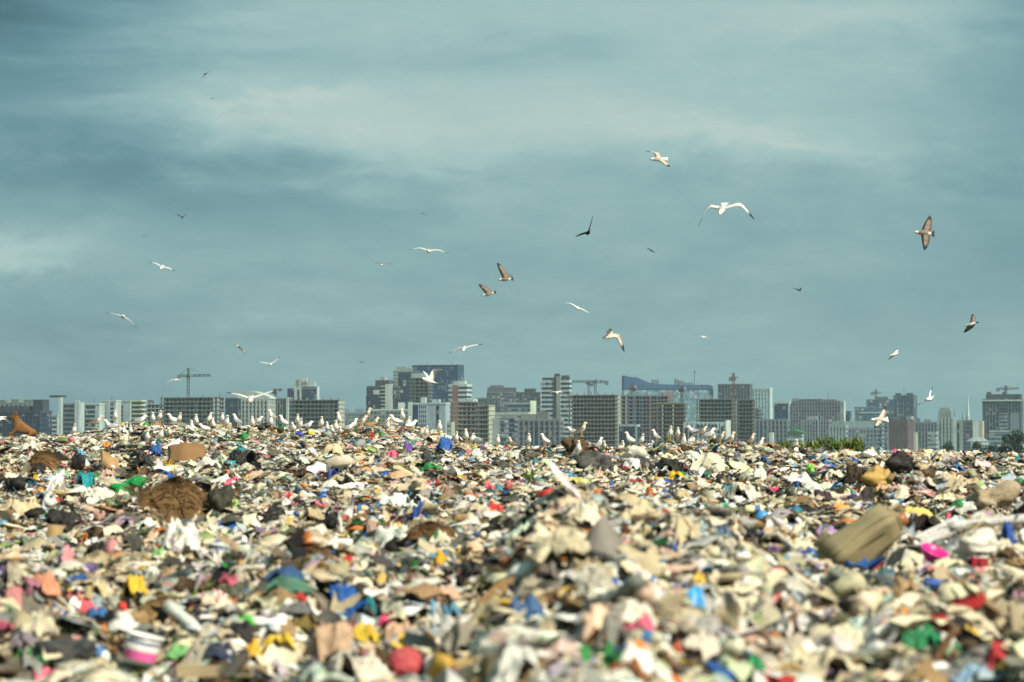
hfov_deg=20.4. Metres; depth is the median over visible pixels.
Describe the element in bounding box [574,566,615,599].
plastic film
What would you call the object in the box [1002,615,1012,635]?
rag
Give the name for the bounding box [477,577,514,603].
plank
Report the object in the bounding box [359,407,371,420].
gull
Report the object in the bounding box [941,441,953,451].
broadleaf tree
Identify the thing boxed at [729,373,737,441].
tower crane
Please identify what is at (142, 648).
tub
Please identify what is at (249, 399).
gull
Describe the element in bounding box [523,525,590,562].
plastic film
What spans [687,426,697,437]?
gull
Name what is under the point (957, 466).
plastic film
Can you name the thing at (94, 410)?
apartment block
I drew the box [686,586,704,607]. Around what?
packet
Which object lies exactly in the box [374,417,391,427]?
gull
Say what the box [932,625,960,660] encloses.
stick
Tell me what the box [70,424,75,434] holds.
gull
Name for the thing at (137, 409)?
apartment block
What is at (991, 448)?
broadleaf tree
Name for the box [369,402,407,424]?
apartment block
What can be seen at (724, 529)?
plastic bag
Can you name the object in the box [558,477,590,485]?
rag
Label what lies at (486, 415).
unfinished building
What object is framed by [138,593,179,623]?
rag
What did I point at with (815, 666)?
plastic film
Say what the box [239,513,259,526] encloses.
rag
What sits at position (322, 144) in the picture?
sky
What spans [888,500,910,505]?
plastic bottle
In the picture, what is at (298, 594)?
plastic bag
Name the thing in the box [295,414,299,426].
gull
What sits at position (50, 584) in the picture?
plastic bag
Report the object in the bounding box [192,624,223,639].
plastic bag
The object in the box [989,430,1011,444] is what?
office block
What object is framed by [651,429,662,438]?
gull
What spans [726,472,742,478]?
plastic film
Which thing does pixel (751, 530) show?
plastic film
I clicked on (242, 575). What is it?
plastic film
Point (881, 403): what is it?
glass tower
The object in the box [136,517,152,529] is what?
plastic film
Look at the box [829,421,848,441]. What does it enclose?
apartment block
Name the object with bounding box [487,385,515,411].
office block
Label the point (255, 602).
rag
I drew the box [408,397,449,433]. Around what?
office block
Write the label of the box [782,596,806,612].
plastic film
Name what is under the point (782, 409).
office block
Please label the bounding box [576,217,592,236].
gull
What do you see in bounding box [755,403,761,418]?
apartment block
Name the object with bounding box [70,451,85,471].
plastic bag
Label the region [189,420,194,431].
gull
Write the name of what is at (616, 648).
plastic film
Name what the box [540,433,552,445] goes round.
gull
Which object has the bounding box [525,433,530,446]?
gull
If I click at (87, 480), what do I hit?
rag
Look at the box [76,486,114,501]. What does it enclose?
plastic bag
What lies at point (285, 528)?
rag
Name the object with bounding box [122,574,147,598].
rag
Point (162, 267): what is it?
gull
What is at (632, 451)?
sack
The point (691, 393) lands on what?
glass hall
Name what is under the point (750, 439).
gull
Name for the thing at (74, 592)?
plastic strip
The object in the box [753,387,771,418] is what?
striped tower
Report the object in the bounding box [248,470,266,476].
rag
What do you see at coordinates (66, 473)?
plastic bag
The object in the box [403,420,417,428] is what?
gull
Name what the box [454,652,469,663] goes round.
plank
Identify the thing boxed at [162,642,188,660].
plastic film
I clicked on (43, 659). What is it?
plastic film
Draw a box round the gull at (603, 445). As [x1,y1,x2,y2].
[601,441,606,451]
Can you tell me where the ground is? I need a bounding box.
[0,429,1023,681]
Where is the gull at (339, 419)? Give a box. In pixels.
[336,412,343,426]
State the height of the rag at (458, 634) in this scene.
0.257 m
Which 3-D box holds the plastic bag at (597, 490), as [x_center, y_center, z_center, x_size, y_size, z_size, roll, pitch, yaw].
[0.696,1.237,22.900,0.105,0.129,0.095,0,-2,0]
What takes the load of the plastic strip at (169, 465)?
on the ground
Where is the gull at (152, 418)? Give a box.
[150,412,154,424]
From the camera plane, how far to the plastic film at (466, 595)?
19.31 m
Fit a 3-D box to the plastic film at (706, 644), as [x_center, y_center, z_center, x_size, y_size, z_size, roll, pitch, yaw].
[0.919,1.473,13.612,0.311,0.194,0.211,-2,-3,45]
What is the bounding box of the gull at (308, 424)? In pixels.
[302,421,312,426]
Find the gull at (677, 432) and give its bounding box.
[675,427,679,436]
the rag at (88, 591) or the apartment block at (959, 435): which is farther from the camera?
the apartment block at (959, 435)
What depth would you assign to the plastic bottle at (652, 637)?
13.35 m
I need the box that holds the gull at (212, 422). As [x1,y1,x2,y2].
[210,418,215,425]
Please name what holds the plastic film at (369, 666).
on the ground
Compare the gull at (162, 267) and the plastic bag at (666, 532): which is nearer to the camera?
the plastic bag at (666, 532)
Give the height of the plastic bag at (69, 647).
0.178 m
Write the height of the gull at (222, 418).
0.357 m
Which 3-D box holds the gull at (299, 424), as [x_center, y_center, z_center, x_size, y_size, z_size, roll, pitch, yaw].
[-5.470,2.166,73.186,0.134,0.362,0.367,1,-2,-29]
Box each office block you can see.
[0,400,51,436]
[275,397,292,426]
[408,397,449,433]
[475,398,503,436]
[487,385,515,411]
[516,388,539,413]
[618,425,639,446]
[683,420,730,442]
[774,401,790,429]
[791,398,844,430]
[845,411,851,420]
[962,420,978,450]
[981,392,1023,451]
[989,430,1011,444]
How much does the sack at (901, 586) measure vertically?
0.196 m
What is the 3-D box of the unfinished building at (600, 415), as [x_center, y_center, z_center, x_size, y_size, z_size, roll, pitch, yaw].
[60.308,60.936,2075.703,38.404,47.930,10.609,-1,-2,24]
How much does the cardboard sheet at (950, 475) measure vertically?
0.180 m
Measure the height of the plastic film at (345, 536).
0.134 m
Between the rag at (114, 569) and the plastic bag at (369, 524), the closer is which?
the rag at (114, 569)
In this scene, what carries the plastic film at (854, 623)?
on the sack at (846, 631)
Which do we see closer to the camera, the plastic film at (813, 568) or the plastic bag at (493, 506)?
the plastic film at (813, 568)
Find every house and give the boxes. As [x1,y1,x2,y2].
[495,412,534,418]
[787,429,803,444]
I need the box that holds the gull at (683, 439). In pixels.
[681,434,685,442]
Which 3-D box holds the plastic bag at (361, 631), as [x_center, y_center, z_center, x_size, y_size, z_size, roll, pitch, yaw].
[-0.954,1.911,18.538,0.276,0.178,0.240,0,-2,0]
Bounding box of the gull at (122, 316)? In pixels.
[110,313,135,326]
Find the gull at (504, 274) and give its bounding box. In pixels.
[497,263,512,280]
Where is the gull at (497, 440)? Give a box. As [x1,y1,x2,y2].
[495,434,499,447]
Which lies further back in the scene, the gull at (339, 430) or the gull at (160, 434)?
the gull at (339, 430)
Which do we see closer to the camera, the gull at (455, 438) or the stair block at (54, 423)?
the gull at (455, 438)
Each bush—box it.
[776,439,794,448]
[792,439,823,450]
[814,436,838,451]
[829,436,865,451]
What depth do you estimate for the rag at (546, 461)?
53.35 m
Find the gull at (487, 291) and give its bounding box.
[478,284,495,295]
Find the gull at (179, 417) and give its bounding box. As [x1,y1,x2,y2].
[177,412,181,425]
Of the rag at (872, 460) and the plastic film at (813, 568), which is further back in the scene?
the rag at (872, 460)
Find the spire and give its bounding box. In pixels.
[966,398,969,419]
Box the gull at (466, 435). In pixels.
[463,429,468,442]
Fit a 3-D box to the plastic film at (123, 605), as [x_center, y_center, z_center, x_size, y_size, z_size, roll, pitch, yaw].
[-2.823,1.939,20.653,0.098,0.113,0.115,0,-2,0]
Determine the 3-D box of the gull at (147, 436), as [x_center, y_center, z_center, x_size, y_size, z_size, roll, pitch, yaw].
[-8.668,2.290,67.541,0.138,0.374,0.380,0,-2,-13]
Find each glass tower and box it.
[225,397,240,426]
[287,377,318,422]
[393,367,419,408]
[412,362,463,402]
[855,407,880,420]
[866,397,892,418]
[893,393,916,421]
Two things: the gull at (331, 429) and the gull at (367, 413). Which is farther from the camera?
the gull at (367, 413)
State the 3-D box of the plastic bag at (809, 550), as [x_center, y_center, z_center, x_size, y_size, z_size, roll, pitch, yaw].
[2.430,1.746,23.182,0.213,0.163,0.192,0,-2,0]
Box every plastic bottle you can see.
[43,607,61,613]
[94,644,115,663]
[350,505,370,512]
[628,630,669,644]
[643,571,659,584]
[744,505,768,513]
[885,493,896,499]
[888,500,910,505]
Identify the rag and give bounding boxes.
[0,497,41,516]
[76,470,94,487]
[77,595,97,612]
[81,578,108,600]
[86,606,106,617]
[111,565,124,575]
[121,533,144,551]
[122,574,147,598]
[132,623,156,632]
[138,593,179,623]
[166,636,192,650]
[189,611,204,616]
[205,640,235,658]
[208,510,221,517]
[209,540,226,550]
[224,476,238,484]
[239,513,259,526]
[244,595,283,610]
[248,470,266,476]
[257,553,271,562]
[260,632,300,653]
[261,564,305,580]
[264,575,315,593]
[271,656,287,676]
[279,525,288,531]
[291,613,314,631]
[317,480,340,490]
[318,443,343,456]
[327,609,351,619]
[376,611,401,626]
[388,486,404,494]
[389,469,409,479]
[403,440,414,451]
[410,501,427,518]
[424,584,460,602]
[436,614,485,657]
[456,553,487,587]
[478,470,486,478]
[479,519,487,523]
[500,557,513,568]
[541,459,552,465]
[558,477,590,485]
[593,470,605,478]
[608,656,654,681]
[620,499,655,524]
[638,523,651,537]
[652,441,666,451]
[660,453,672,457]
[699,516,710,527]
[742,614,756,627]
[751,598,782,613]
[759,455,769,463]
[815,525,837,532]
[832,501,848,513]
[860,457,878,464]
[905,506,932,515]
[905,513,940,530]
[910,492,925,500]
[922,477,937,485]
[963,509,979,514]
[967,556,989,568]
[972,459,991,468]
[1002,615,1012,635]
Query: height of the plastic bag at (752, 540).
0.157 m
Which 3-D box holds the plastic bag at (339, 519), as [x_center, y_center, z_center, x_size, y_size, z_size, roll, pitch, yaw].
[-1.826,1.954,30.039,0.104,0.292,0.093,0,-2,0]
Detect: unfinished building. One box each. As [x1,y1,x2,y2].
[145,400,163,422]
[159,394,224,425]
[289,397,345,428]
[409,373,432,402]
[449,385,481,442]
[475,403,495,445]
[568,392,621,447]
[621,392,672,444]
[654,402,686,443]
[695,396,733,442]
[735,397,755,443]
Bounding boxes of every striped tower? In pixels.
[540,374,571,438]
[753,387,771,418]
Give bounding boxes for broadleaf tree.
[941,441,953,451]
[970,440,988,452]
[987,444,997,452]
[997,429,1023,453]
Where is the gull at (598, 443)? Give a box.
[592,437,603,447]
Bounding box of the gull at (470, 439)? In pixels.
[466,433,474,445]
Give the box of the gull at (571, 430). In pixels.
[567,427,580,437]
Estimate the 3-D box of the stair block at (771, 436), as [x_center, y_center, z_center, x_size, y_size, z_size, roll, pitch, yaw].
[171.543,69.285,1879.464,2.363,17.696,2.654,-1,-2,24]
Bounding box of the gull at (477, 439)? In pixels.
[471,435,485,446]
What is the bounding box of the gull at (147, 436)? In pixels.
[144,430,149,440]
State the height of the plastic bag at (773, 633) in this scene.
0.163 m
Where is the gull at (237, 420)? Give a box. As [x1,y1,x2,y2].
[232,414,243,426]
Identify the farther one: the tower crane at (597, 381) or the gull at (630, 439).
the tower crane at (597, 381)
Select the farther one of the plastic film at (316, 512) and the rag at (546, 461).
the rag at (546, 461)
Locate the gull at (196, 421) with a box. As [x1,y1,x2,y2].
[193,414,198,424]
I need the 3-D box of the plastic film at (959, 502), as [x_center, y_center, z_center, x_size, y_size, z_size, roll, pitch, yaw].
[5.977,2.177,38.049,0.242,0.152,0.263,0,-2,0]
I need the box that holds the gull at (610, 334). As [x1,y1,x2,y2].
[602,329,623,350]
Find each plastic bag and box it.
[0,561,23,585]
[5,474,27,490]
[24,576,41,596]
[32,570,61,595]
[33,635,97,665]
[47,508,81,533]
[52,469,70,476]
[64,658,96,670]
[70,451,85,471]
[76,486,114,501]
[86,550,112,566]
[101,593,121,608]
[110,476,145,492]
[117,424,126,433]
[144,565,159,580]
[150,443,161,455]
[157,517,207,554]
[159,556,181,569]
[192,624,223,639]
[194,456,220,471]
[196,573,210,584]
[205,484,234,513]
[239,432,247,439]
[244,637,263,657]
[260,506,285,523]
[293,591,306,601]
[295,431,303,436]
[328,582,356,603]
[335,515,342,532]
[353,621,378,642]
[360,519,376,532]
[365,594,376,615]
[375,571,386,582]
[384,537,404,552]
[385,456,406,464]
[387,450,398,457]
[387,646,422,676]
[415,451,433,461]
[433,549,446,565]
[436,437,453,450]
[466,483,475,488]
[489,501,502,511]
[510,593,542,619]
[517,564,533,581]
[560,437,588,451]
[574,450,613,471]
[580,643,589,648]
[593,487,600,493]
[620,456,651,468]
[646,486,653,496]
[656,543,672,551]
[660,529,678,537]
[686,452,701,462]
[693,571,706,591]
[711,522,730,537]
[749,534,759,549]
[753,464,766,482]
[765,630,782,649]
[798,447,808,454]
[800,546,817,556]
[805,463,814,471]
[814,489,832,501]
[846,463,862,483]
[874,483,886,493]
[884,450,914,473]
[928,612,950,631]
[983,639,1010,669]
[1000,520,1017,544]
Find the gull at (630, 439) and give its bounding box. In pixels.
[624,432,637,445]
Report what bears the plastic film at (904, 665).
on the ground
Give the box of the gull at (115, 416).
[113,410,117,418]
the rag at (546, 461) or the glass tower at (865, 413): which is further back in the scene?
the glass tower at (865, 413)
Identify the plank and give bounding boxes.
[177,664,267,676]
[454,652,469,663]
[457,656,482,667]
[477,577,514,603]
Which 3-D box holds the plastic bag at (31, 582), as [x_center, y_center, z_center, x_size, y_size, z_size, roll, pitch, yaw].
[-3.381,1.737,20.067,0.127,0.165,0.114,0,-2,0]
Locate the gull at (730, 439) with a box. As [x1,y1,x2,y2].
[723,432,735,445]
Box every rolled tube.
[915,516,958,536]
[915,528,956,544]
[921,527,947,540]
[948,514,1023,531]
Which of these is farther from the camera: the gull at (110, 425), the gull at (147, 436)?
the gull at (110, 425)
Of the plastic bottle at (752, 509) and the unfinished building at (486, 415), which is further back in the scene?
the unfinished building at (486, 415)
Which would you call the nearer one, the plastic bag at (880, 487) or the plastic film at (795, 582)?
the plastic film at (795, 582)
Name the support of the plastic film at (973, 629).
on the ground
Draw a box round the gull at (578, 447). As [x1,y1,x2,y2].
[575,440,581,452]
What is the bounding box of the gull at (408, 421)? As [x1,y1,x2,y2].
[402,417,410,427]
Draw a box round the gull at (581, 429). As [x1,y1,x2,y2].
[573,422,586,436]
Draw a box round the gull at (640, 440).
[637,434,644,443]
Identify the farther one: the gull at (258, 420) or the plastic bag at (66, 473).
the gull at (258, 420)
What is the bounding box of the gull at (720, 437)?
[716,431,725,443]
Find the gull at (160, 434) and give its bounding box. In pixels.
[156,427,163,440]
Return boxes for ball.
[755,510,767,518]
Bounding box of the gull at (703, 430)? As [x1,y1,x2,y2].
[693,426,707,437]
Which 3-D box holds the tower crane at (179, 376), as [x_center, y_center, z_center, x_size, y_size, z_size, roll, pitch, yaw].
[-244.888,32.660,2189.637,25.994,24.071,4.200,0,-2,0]
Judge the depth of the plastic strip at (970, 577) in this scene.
19.80 m
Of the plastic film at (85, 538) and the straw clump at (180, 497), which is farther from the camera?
the straw clump at (180, 497)
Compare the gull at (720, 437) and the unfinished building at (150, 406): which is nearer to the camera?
the gull at (720, 437)
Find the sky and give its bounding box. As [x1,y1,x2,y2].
[0,0,1023,444]
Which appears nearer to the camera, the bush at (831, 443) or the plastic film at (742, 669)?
the plastic film at (742, 669)
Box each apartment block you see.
[50,395,84,435]
[84,398,104,431]
[101,400,121,427]
[121,400,130,423]
[130,400,145,425]
[236,391,275,425]
[345,409,365,424]
[366,377,399,421]
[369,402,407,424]
[448,381,471,421]
[451,399,477,401]
[492,415,519,444]
[507,401,535,413]
[517,412,563,446]
[754,419,789,443]
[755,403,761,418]
[803,416,831,446]
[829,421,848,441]
[846,421,879,450]
[879,421,887,450]
[888,416,913,450]
[914,418,939,450]
[927,432,938,450]
[937,408,955,450]
[956,413,962,451]
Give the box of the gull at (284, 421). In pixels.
[279,415,290,424]
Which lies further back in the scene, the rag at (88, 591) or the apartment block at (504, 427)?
the apartment block at (504, 427)
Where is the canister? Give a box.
[816,503,908,564]
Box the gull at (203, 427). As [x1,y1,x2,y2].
[198,423,211,432]
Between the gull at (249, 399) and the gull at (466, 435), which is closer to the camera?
the gull at (249, 399)
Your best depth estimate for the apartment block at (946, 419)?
2296.45 m
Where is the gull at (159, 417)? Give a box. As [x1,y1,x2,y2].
[156,410,161,423]
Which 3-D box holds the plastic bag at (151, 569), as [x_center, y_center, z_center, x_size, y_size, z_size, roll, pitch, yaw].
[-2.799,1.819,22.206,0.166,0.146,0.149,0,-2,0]
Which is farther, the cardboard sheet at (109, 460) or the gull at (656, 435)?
the gull at (656, 435)
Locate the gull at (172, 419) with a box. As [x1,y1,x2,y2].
[167,413,182,421]
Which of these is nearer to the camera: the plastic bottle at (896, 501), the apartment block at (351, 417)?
the plastic bottle at (896, 501)
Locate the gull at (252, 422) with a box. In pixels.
[250,416,254,426]
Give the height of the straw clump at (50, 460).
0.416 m
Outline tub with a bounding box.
[124,630,164,666]
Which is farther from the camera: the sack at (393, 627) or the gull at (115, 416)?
the gull at (115, 416)
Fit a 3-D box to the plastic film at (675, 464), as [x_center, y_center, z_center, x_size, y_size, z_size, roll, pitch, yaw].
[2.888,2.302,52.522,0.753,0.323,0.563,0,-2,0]
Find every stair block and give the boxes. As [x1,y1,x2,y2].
[52,414,58,435]
[447,422,454,435]
[769,432,773,443]
[914,432,917,450]
[979,421,983,437]
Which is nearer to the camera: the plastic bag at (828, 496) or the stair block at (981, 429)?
the plastic bag at (828, 496)
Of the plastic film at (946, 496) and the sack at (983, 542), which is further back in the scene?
the plastic film at (946, 496)
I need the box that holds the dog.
[8,412,36,436]
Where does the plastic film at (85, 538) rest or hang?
on the ground
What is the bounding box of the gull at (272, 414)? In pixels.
[267,409,278,418]
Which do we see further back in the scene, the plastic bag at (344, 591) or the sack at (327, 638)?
the plastic bag at (344, 591)
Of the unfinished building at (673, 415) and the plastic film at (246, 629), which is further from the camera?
the unfinished building at (673, 415)
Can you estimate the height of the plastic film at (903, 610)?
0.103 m
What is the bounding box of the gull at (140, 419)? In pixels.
[130,415,147,422]
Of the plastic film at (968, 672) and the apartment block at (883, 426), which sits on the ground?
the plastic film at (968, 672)
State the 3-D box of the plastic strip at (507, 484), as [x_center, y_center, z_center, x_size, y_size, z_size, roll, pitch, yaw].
[-0.179,2.061,40.402,0.421,0.154,0.130,0,-2,-6]
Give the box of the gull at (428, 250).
[410,248,447,253]
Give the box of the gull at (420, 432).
[414,427,426,434]
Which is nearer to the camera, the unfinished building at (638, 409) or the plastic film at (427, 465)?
the plastic film at (427, 465)
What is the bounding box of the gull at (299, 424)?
[296,418,302,427]
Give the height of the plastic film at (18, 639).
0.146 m
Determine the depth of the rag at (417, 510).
30.14 m
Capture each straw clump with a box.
[22,450,70,470]
[131,475,209,522]
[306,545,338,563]
[403,519,457,538]
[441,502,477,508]
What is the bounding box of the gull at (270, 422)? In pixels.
[267,415,272,428]
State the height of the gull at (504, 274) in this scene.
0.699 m
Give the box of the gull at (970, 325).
[964,314,978,332]
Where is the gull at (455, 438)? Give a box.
[453,431,458,441]
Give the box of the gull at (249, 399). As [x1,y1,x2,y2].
[226,389,277,402]
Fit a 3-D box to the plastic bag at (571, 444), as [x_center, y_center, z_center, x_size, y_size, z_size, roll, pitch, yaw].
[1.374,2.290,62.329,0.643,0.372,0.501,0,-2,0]
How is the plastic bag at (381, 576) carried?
on the ground
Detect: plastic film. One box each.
[10,630,35,650]
[16,536,36,544]
[20,441,41,452]
[20,609,58,639]
[32,654,50,669]
[80,531,88,542]
[98,469,116,477]
[111,516,133,525]
[118,601,126,610]
[131,451,154,470]
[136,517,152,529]
[148,547,164,560]
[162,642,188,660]
[210,547,229,566]
[213,579,249,598]
[221,620,258,641]
[227,562,249,581]
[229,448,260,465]
[239,614,255,624]
[262,477,271,483]
[278,601,312,614]
[297,457,309,464]
[297,507,324,518]
[330,650,393,681]
[331,534,353,544]
[355,614,375,625]
[369,492,409,505]
[379,595,409,616]
[420,462,442,471]
[461,589,476,602]
[490,644,541,681]
[491,459,509,468]
[499,450,523,458]
[500,492,518,504]
[510,520,532,536]
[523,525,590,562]
[539,561,559,581]
[540,637,579,661]
[560,502,600,525]
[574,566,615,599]
[612,642,627,658]
[644,579,659,587]
[648,457,686,472]
[657,649,679,670]
[660,489,672,498]
[668,470,685,479]
[668,516,687,529]
[673,640,683,656]
[677,490,691,497]
[679,615,719,636]
[679,627,722,661]
[705,466,720,472]
[713,655,754,681]
[722,481,765,501]
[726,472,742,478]
[744,525,761,538]
[748,655,766,677]
[762,442,779,447]
[765,486,779,494]
[779,646,866,679]
[781,573,812,598]
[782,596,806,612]
[782,616,802,637]
[804,560,823,574]
[825,469,843,480]
[847,615,866,630]
[887,483,914,492]
[893,607,907,615]
[899,659,918,673]
[900,622,946,656]
[932,454,945,460]
[933,492,955,502]
[950,462,965,471]
[950,663,992,681]
[952,498,965,506]
[955,641,961,652]
[964,623,980,636]
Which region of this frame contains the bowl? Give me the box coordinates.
[921,543,948,563]
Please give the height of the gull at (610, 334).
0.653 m
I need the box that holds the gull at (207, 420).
[202,412,212,425]
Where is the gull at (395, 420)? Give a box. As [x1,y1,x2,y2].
[389,414,405,427]
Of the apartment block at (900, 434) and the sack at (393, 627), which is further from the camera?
the apartment block at (900, 434)
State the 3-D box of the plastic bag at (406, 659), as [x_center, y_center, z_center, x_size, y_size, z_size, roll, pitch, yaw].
[-0.616,1.857,16.302,0.206,0.209,0.196,0,-2,0]
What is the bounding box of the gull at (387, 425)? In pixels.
[384,419,389,428]
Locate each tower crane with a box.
[177,368,210,396]
[271,388,281,397]
[572,380,607,394]
[585,381,593,394]
[629,384,636,394]
[678,386,685,402]
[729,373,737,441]
[871,389,880,399]
[996,385,1018,393]
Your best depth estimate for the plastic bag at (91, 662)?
15.45 m
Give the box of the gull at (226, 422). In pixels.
[223,415,228,427]
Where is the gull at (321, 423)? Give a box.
[318,416,323,426]
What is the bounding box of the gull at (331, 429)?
[329,425,334,434]
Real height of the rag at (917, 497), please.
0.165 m
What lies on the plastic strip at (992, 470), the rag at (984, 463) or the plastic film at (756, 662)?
the rag at (984, 463)
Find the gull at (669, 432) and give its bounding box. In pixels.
[667,426,672,440]
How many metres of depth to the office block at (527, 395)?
2944.26 m
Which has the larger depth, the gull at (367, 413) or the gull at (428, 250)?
the gull at (428, 250)
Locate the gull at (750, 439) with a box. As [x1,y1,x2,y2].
[745,433,755,446]
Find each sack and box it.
[302,619,356,661]
[384,618,411,648]
[585,517,625,565]
[593,607,627,651]
[617,598,657,626]
[619,445,647,462]
[709,587,740,609]
[828,623,865,652]
[858,464,890,486]
[889,575,921,605]
[951,527,1003,561]
[967,480,1020,510]
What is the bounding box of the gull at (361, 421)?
[350,415,367,425]
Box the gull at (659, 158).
[647,151,669,166]
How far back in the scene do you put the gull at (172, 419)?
76.39 m
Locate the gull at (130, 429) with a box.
[128,425,132,435]
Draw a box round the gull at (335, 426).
[333,420,337,434]
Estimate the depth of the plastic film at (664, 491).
39.74 m
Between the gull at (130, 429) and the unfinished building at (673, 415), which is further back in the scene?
the unfinished building at (673, 415)
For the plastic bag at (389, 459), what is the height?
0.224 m
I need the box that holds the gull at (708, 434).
[700,428,715,440]
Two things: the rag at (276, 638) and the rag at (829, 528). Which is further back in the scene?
the rag at (829, 528)
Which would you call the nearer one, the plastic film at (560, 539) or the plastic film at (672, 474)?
the plastic film at (560, 539)
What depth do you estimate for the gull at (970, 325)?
112.17 m
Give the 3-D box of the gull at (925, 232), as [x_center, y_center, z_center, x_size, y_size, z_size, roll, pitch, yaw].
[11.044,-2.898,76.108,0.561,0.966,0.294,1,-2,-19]
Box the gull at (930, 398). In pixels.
[918,388,933,404]
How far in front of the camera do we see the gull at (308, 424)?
76.43 m
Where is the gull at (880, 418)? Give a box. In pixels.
[870,406,888,427]
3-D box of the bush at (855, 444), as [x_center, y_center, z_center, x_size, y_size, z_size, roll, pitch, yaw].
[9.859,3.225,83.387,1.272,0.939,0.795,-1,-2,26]
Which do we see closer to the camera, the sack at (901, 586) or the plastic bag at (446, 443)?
the sack at (901, 586)
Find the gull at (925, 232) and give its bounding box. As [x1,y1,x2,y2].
[914,216,934,249]
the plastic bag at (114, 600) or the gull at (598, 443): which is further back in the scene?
the gull at (598, 443)
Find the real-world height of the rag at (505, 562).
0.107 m
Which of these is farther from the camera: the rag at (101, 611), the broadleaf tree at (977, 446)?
the broadleaf tree at (977, 446)
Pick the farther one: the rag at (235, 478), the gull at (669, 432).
the gull at (669, 432)
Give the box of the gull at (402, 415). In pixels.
[400,409,404,422]
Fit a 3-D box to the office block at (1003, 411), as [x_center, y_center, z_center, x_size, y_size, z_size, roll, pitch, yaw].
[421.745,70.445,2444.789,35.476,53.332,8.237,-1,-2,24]
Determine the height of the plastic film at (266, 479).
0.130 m
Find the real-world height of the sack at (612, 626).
0.238 m
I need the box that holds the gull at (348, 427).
[341,423,354,432]
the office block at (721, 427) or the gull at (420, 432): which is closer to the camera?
the gull at (420, 432)
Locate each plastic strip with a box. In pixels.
[15,646,32,658]
[42,549,75,563]
[60,587,77,603]
[93,508,123,520]
[165,457,174,473]
[241,483,265,491]
[284,483,303,490]
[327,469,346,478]
[431,598,461,616]
[485,481,512,490]
[526,467,541,477]
[670,581,688,588]
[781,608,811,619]
[961,573,985,583]
[977,465,1003,473]
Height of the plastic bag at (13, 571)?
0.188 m
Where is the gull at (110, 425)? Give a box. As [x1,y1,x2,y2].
[103,419,118,429]
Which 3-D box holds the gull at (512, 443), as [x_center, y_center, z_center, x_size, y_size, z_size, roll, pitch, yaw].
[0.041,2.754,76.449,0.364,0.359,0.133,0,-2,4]
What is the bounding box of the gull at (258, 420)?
[249,416,263,423]
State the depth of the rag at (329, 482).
41.34 m
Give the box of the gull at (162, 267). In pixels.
[149,262,174,270]
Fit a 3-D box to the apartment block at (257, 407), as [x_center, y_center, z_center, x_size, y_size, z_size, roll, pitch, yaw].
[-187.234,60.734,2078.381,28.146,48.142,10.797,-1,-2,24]
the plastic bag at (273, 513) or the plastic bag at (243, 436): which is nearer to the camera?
the plastic bag at (273, 513)
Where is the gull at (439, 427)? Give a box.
[436,420,441,434]
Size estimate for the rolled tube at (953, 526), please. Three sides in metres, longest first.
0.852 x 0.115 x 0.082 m
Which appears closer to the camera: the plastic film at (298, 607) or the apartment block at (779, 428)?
the plastic film at (298, 607)
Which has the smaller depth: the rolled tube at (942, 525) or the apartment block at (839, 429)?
the rolled tube at (942, 525)
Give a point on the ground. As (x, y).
(30, 601)
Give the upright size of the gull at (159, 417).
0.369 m
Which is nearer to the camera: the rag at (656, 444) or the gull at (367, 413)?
the rag at (656, 444)
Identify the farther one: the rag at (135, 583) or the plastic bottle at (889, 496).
the plastic bottle at (889, 496)
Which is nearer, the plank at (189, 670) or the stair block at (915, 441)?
the plank at (189, 670)
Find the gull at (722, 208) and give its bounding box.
[698,202,754,225]
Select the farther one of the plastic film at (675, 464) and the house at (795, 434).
the house at (795, 434)
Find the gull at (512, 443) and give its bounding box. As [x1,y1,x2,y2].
[508,437,519,446]
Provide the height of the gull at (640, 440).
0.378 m
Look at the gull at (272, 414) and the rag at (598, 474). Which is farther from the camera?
the gull at (272, 414)
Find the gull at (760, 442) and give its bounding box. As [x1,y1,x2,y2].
[752,437,764,446]
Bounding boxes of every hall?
[622,371,712,421]
[966,437,988,451]
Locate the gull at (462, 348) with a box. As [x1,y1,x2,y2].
[450,344,481,352]
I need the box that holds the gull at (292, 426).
[290,422,295,431]
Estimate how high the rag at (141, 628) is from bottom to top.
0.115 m
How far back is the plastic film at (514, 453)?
61.08 m
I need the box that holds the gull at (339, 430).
[337,426,341,435]
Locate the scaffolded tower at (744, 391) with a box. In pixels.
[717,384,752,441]
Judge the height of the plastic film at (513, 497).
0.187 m
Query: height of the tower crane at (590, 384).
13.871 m
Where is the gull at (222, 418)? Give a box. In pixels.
[220,412,224,421]
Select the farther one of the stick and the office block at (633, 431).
the office block at (633, 431)
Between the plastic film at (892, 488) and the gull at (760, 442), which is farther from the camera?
the gull at (760, 442)
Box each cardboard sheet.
[101,451,119,468]
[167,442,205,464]
[346,463,371,473]
[942,471,955,477]
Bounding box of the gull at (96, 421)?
[85,415,103,428]
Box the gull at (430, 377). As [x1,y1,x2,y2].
[422,369,442,383]
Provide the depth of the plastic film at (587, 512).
21.45 m
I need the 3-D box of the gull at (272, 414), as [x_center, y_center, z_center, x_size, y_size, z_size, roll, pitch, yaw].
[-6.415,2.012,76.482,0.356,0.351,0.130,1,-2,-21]
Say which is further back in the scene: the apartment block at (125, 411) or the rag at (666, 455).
the apartment block at (125, 411)
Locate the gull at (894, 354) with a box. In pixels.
[888,350,899,359]
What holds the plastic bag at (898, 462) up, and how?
on the ground

